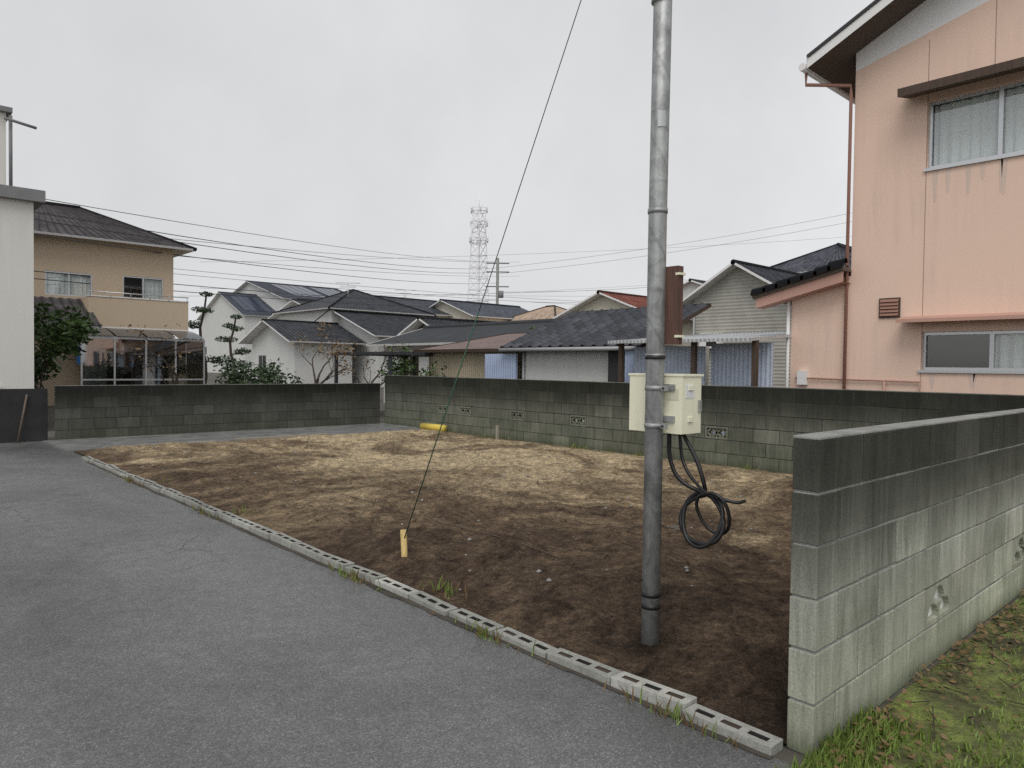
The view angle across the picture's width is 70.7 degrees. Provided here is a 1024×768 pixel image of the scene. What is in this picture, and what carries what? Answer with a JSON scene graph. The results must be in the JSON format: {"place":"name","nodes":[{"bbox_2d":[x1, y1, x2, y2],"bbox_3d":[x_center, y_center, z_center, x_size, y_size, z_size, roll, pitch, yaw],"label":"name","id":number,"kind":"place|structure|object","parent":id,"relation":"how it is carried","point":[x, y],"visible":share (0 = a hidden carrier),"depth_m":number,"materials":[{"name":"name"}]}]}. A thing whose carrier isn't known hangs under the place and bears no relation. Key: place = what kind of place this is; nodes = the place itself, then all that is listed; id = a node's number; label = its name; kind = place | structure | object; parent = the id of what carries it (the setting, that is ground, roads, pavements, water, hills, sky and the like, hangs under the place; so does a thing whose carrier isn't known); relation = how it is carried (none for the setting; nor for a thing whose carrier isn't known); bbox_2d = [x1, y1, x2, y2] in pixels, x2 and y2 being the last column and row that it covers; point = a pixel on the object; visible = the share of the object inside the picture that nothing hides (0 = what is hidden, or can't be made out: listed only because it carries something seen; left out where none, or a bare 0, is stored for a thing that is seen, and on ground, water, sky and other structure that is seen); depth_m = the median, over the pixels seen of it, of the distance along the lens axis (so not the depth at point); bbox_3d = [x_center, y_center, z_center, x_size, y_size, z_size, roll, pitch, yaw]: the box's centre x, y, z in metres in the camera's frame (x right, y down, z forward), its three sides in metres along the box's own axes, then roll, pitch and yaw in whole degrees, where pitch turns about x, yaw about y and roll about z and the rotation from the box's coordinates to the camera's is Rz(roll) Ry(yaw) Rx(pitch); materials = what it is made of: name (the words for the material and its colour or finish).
{"place":"outdoors","nodes":[
{"label":"outdoors","id":0,"kind":"place"},
{"bbox_2d":[34,290,204,405],"bbox_3d":[-14.322,-1.188,23.187,7.870,3.797,2.876,-1,2,-43],"label":"house extension","id":1,"kind":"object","parent":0,"point":[107,357],"visible":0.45,"depth_m":23.94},
{"bbox_2d":[196,291,274,373],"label":"house","id":2,"kind":"structure","parent":0,"point":[225,307],"depth_m":101.84,"materials":[{"name":"white paint"}]},
{"bbox_2d":[238,318,366,383],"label":"house","id":3,"kind":"structure","parent":0,"point":[269,339],"depth_m":46.34,"materials":[{"name":"white paint"}]},
{"bbox_2d":[0,441,791,767],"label":"road","id":4,"kind":"structure","parent":0,"point":[214,643],"depth_m":3.45,"materials":[{"name":"grey asphalt"}]},
{"bbox_2d":[0,105,47,442],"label":"building","id":5,"kind":"structure","parent":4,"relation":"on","point":[23,410],"depth_m":14.24,"materials":[{"name":"white paint"}]},
{"bbox_2d":[87,462,773,758],"bbox_3d":[-2.595,1.260,6.551,0.066,0.001,10.500,-1,2,-43],"label":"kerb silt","id":6,"kind":"object","parent":4,"relation":"on","point":[546,660],"visible":0.87,"depth_m":4.02,"materials":[{"name":"brown soil"}]},
{"bbox_2d":[75,429,794,743],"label":"dirt","id":7,"kind":"structure","parent":0,"point":[723,645],"depth_m":6.07,"materials":[{"name":"brown soil"}]},
{"bbox_2d":[102,425,498,447],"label":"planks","id":8,"kind":"object","parent":7,"relation":"on","point":[302,435],"visible":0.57,"depth_m":13.72,"materials":[{"name":"brown wood"}]},
{"bbox_2d":[236,468,561,558],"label":"rut","id":9,"kind":"structure","parent":7,"relation":"in","point":[423,518],"depth_m":6.44,"materials":[{"name":"brown soil"}]},
{"bbox_2d":[400,529,407,556],"bbox_3d":[-0.771,1.264,5.192,0.054,0.429,0.126,0,2,-27],"label":"guy stake","id":10,"kind":"object","parent":7,"relation":"in","point":[404,550],"visible":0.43,"depth_m":5.19,"materials":[{"name":"beige wood"}]},
{"bbox_2d":[420,423,446,431],"bbox_3d":[-1.711,0.944,15.728,0.714,0.150,0.150,2,2,41],"label":"yellow pipe","id":11,"kind":"object","parent":7,"relation":"on","point":[427,426],"visible":0.87,"depth_m":15.65,"materials":[{"name":"yellow plastic"}]},
{"bbox_2d":[105,430,783,590],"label":"lot stones","id":12,"kind":"object","parent":7,"relation":"on","point":[550,580],"visible":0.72,"depth_m":7.93,"materials":[{"name":"grey stone"}]},
{"bbox_2d":[156,430,759,604],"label":"lot weeds","id":13,"kind":"object","parent":7,"relation":"on","point":[448,587],"visible":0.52,"depth_m":4.63,"materials":[{"name":"green plant"}]},
{"bbox_2d":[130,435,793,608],"bbox_3d":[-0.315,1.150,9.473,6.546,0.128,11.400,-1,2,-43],"label":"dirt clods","id":14,"kind":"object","parent":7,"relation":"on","point":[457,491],"visible":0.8,"depth_m":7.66,"materials":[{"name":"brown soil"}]},
{"bbox_2d":[641,0,671,645],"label":"power pole","id":15,"kind":"object","parent":7,"relation":"on","point":[655,389],"visible":0.97,"depth_m":3.62,"materials":[{"name":"metal"}]},
{"bbox_2d":[658,110,665,126],"bbox_3d":[0.744,-1.319,3.583,0.041,0.080,0.005,1,1,-4],"label":"pole label","id":16,"kind":"object","parent":15,"relation":"attached to","point":[661,117],"visible":1,"depth_m":3.58,"materials":[{"name":"grey plastic"}]},
{"bbox_2d":[629,373,703,434],"bbox_3d":[0.801,0.097,3.779,0.194,0.302,0.348,-1,2,-43],"label":"meter box","id":17,"kind":"object","parent":15,"relation":"attached to","point":[682,406],"visible":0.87,"depth_m":3.67,"materials":[{"name":"paint"}]},
{"bbox_2d":[667,433,745,548],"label":"pole cables","id":18,"kind":"object","parent":17,"relation":"attached to","point":[720,502],"visible":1,"depth_m":3.65,"materials":[{"name":"black rubber"}]},
{"bbox_2d":[665,265,685,344],"bbox_3d":[0.816,-0.393,3.618,0.049,0.390,0.087,-1,2,-43],"label":"sign","id":19,"kind":"object","parent":15,"relation":"attached to","point":[674,306],"visible":1,"depth_m":3.60,"materials":[{"name":"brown wood"}]},
{"bbox_2d":[0,0,873,338],"label":"sky","id":20,"kind":"structure","parent":0,"point":[378,126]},
{"bbox_2d":[396,316,498,335],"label":"house","id":21,"kind":"structure","parent":0,"point":[419,322],"depth_m":34.47,"materials":[{"name":"grey tile"}]},
{"bbox_2d":[366,318,557,402],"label":"house","id":22,"kind":"structure","parent":0,"point":[429,336],"depth_m":25.97,"materials":[{"name":"grey tile"}]},
{"bbox_2d":[48,372,1023,767],"bbox_3d":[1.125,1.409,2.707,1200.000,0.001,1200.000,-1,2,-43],"label":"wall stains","id":23,"kind":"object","parent":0,"point":[786,754],"depth_m":4.37,"materials":[{"name":"soil"}]},
{"bbox_2d":[34,305,100,388],"bbox_3d":[-10.572,-0.423,15.842,2.266,2.738,2.471,1,2,25],"label":"evergreen tree","id":24,"kind":"object","parent":23,"relation":"on","point":[41,367],"visible":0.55,"depth_m":16.12,"materials":[{"name":"green plant"}]},
{"bbox_2d":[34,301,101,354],"bbox_3d":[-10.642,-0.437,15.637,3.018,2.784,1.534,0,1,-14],"label":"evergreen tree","id":25,"kind":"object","parent":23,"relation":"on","point":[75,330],"visible":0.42,"depth_m":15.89,"materials":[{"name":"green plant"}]},
{"bbox_2d":[34,201,196,337],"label":"house","id":26,"kind":"structure","parent":23,"relation":"on","point":[115,269],"depth_m":25.20,"materials":[{"name":"beige paint"}]},
{"bbox_2d":[120,323,194,384],"bbox_3d":[-8.231,-0.264,17.060,1.501,2.408,1.121,1,1,-2],"label":"bare tree","id":27,"kind":"object","parent":23,"relation":"on","point":[175,382],"visible":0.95,"depth_m":17.17,"materials":[{"name":"brown plant"}]},
{"bbox_2d":[181,291,230,383],"bbox_3d":[-14.146,-1.900,33.215,2.291,4.775,1.556,1,1,-5],"label":"niwaki pine","id":28,"kind":"object","parent":23,"relation":"on","point":[203,310],"visible":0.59,"depth_m":33.23,"materials":[{"name":"green plant"}]},
{"bbox_2d":[54,383,379,439],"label":"wall","id":29,"kind":"structure","parent":23,"relation":"on","point":[90,411],"depth_m":14.73,"materials":[{"name":"concrete"}]},
{"bbox_2d":[41,423,419,452],"bbox_3d":[-5.237,1.043,14.679,7.070,0.085,2.280,-1,2,-43],"label":"concrete strip","id":30,"kind":"object","parent":23,"relation":"on","point":[69,445],"visible":0.63,"depth_m":13.97,"materials":[{"name":"grey concrete"}]},
{"bbox_2d":[214,314,253,374],"bbox_3d":[-14.304,-1.608,37.206,1.895,4.000,1.791,-1,2,-43],"label":"niwaki pine","id":31,"kind":"object","parent":23,"relation":"on","point":[235,328],"visible":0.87,"depth_m":37.16,"materials":[{"name":"green plant"}]},
{"bbox_2d":[213,354,282,383],"bbox_3d":[-6.250,0.131,17.030,1.846,1.684,1.078,1,1,15],"label":"shrub","id":32,"kind":"object","parent":23,"relation":"on","point":[230,372],"visible":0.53,"depth_m":17.00,"materials":[{"name":"green plant"}]},
{"bbox_2d":[243,358,301,383],"bbox_3d":[-6.139,0.125,18.320,1.697,1.621,1.380,1,1,5],"label":"shrub","id":33,"kind":"object","parent":23,"relation":"on","point":[280,380],"visible":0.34,"depth_m":18.34,"materials":[{"name":"green plant"}]},
{"bbox_2d":[233,281,343,310],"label":"house","id":34,"kind":"structure","parent":23,"relation":"on","point":[278,303],"depth_m":104.49,"materials":[{"name":"grey tile"}]},
{"bbox_2d":[230,284,339,311],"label":"solar panels","id":35,"kind":"object","parent":34,"relation":"on","point":[247,303],"visible":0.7,"depth_m":103.65,"materials":[{"name":"black"}]},
{"bbox_2d":[268,299,312,318],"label":"house","id":36,"kind":"structure","parent":23,"relation":"on","point":[293,302],"depth_m":64.04,"materials":[{"name":"silver metal"}]},
{"bbox_2d":[291,321,361,382],"bbox_3d":[-4.863,-0.382,19.173,1.553,2.628,1.690,-1,2,-43],"label":"bare tree","id":37,"kind":"object","parent":23,"relation":"on","point":[328,361],"visible":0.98,"depth_m":19.00,"materials":[{"name":"brown plant"}]},
{"bbox_2d":[271,289,435,325],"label":"house","id":38,"kind":"structure","parent":23,"relation":"on","point":[310,311],"depth_m":53.10,"materials":[{"name":"grey tile"}]},
{"bbox_2d":[316,309,436,386],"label":"house","id":39,"kind":"structure","parent":23,"relation":"on","point":[368,327],"depth_m":48.53,"materials":[{"name":"silver metal"}]},
{"bbox_2d":[343,341,409,385],"bbox_3d":[-3.824,-0.129,19.482,2.090,2.144,1.179,-1,2,-43],"label":"bare tree","id":40,"kind":"object","parent":23,"relation":"on","point":[373,380],"visible":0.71,"depth_m":19.42,"materials":[{"name":"brown plant"}]},
{"bbox_2d":[377,343,446,381],"bbox_3d":[-2.520,-0.068,19.175,2.109,2.064,1.325,1,1,0],"label":"shrub","id":41,"kind":"object","parent":23,"relation":"on","point":[395,370],"visible":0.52,"depth_m":19.11,"materials":[{"name":"green plant"}]},
{"bbox_2d":[375,295,452,317],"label":"house","id":42,"kind":"structure","parent":23,"relation":"on","point":[422,304],"depth_m":61.44,"materials":[{"name":"grey tile"}]},
{"bbox_2d":[333,332,528,415],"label":"house","id":43,"kind":"structure","parent":23,"relation":"on","point":[450,356],"depth_m":18.90,"materials":[{"name":"tan corrugated siding"},{"name":"brown sheet metal"},{"name":"dark wood"}]},
{"bbox_2d":[82,456,782,755],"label":"kerb blocks","id":44,"kind":"structure","parent":23,"relation":"on","point":[769,744],"depth_m":3.72,"materials":[{"name":"grey concrete"}]},
{"bbox_2d":[467,195,488,302],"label":"telecom tower","id":45,"kind":"structure","parent":23,"relation":"on","point":[473,226],"depth_m":260.41,"materials":[{"name":"silver metal"}]},
{"bbox_2d":[431,299,527,320],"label":"house","id":46,"kind":"structure","parent":23,"relation":"on","point":[457,309],"depth_m":60.74,"materials":[{"name":"beige paint"}]},
{"bbox_2d":[404,0,580,538],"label":"guy wire","id":47,"kind":"object","parent":23,"relation":"on","point":[487,284],"visible":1,"depth_m":4.59,"materials":[{"name":"black metal"}]},
{"bbox_2d":[486,258,508,303],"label":"utility pole","id":48,"kind":"object","parent":23,"relation":"on","point":[499,294],"visible":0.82,"depth_m":83.89,"materials":[{"name":"concrete"}]},
{"bbox_2d":[34,199,844,306],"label":"overhead wires","id":49,"kind":"object","parent":48,"relation":"hanging from","point":[312,260],"visible":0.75,"depth_m":41.22,"materials":[{"name":"grey metal"}]},
{"bbox_2d":[485,302,711,421],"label":"house","id":50,"kind":"structure","parent":23,"relation":"on","point":[595,328],"depth_m":16.00,"materials":[{"name":"grey tile"}]},
{"bbox_2d":[498,303,722,378],"bbox_3d":[3.390,-0.956,20.810,3.683,3.900,13.570,1,2,23],"label":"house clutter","id":51,"kind":"object","parent":23,"relation":"on","point":[706,344],"visible":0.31,"depth_m":15.76,"materials":[{"name":"white"}]},
{"bbox_2d":[608,331,791,434],"bbox_3d":[3.950,0.073,13.391,3.354,2.220,2.850,-1,2,-43],"label":"carport","id":52,"kind":"object","parent":23,"relation":"on","point":[742,364],"visible":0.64,"depth_m":12.36,"materials":[{"name":"grey metal"}]},
{"bbox_2d":[787,408,1023,757],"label":"wall","id":53,"kind":"structure","parent":23,"relation":"on","point":[907,551],"depth_m":3.19,"materials":[{"name":"concrete"}]},
{"bbox_2d":[508,305,566,320],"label":"roof","id":54,"kind":"structure","parent":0,"point":[548,312],"depth_m":59.79,"materials":[{"name":"beige paint"}]},
{"bbox_2d":[553,290,692,345],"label":"house","id":55,"kind":"structure","parent":0,"point":[602,299],"depth_m":35.18,"materials":[{"name":"beige paint"}]},
{"bbox_2d":[683,278,705,298],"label":"house","id":56,"kind":"structure","parent":0,"point":[690,285],"depth_m":42.60,"materials":[{"name":"silver metal"}]},
{"bbox_2d":[385,375,1023,473],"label":"back wall","id":57,"kind":"structure","parent":0,"point":[760,426],"depth_m":11.39,"materials":[{"name":"concrete"}]},
{"bbox_2d":[683,259,800,387],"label":"house","id":58,"kind":"structure","parent":0,"point":[725,292],"depth_m":25.39,"materials":[{"name":"beige"}]},
{"bbox_2d":[770,243,851,272],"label":"roof","id":59,"kind":"structure","parent":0,"point":[811,261],"depth_m":31.85,"materials":[{"name":"black tile"}]},
{"bbox_2d":[750,0,1023,394],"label":"pink house","id":60,"kind":"structure","parent":0,"point":[924,292],"depth_m":10.62,"materials":[{"name":"paint"}]},
{"bbox_2d":[809,596,1023,767],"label":"grass","id":61,"kind":"structure","parent":0,"point":[960,704],"depth_m":3.15,"materials":[{"name":"green plant"}]},
{"bbox_2d":[107,472,1023,767],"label":"grass","id":62,"kind":"structure","parent":61,"relation":"on","point":[849,732],"depth_m":2.82,"materials":[{"name":"green plant"}]},
{"bbox_2d":[813,589,1023,767],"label":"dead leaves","id":63,"kind":"object","parent":61,"relation":"on","point":[961,664],"visible":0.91,"depth_m":3.30,"materials":[{"name":"brown plant"}]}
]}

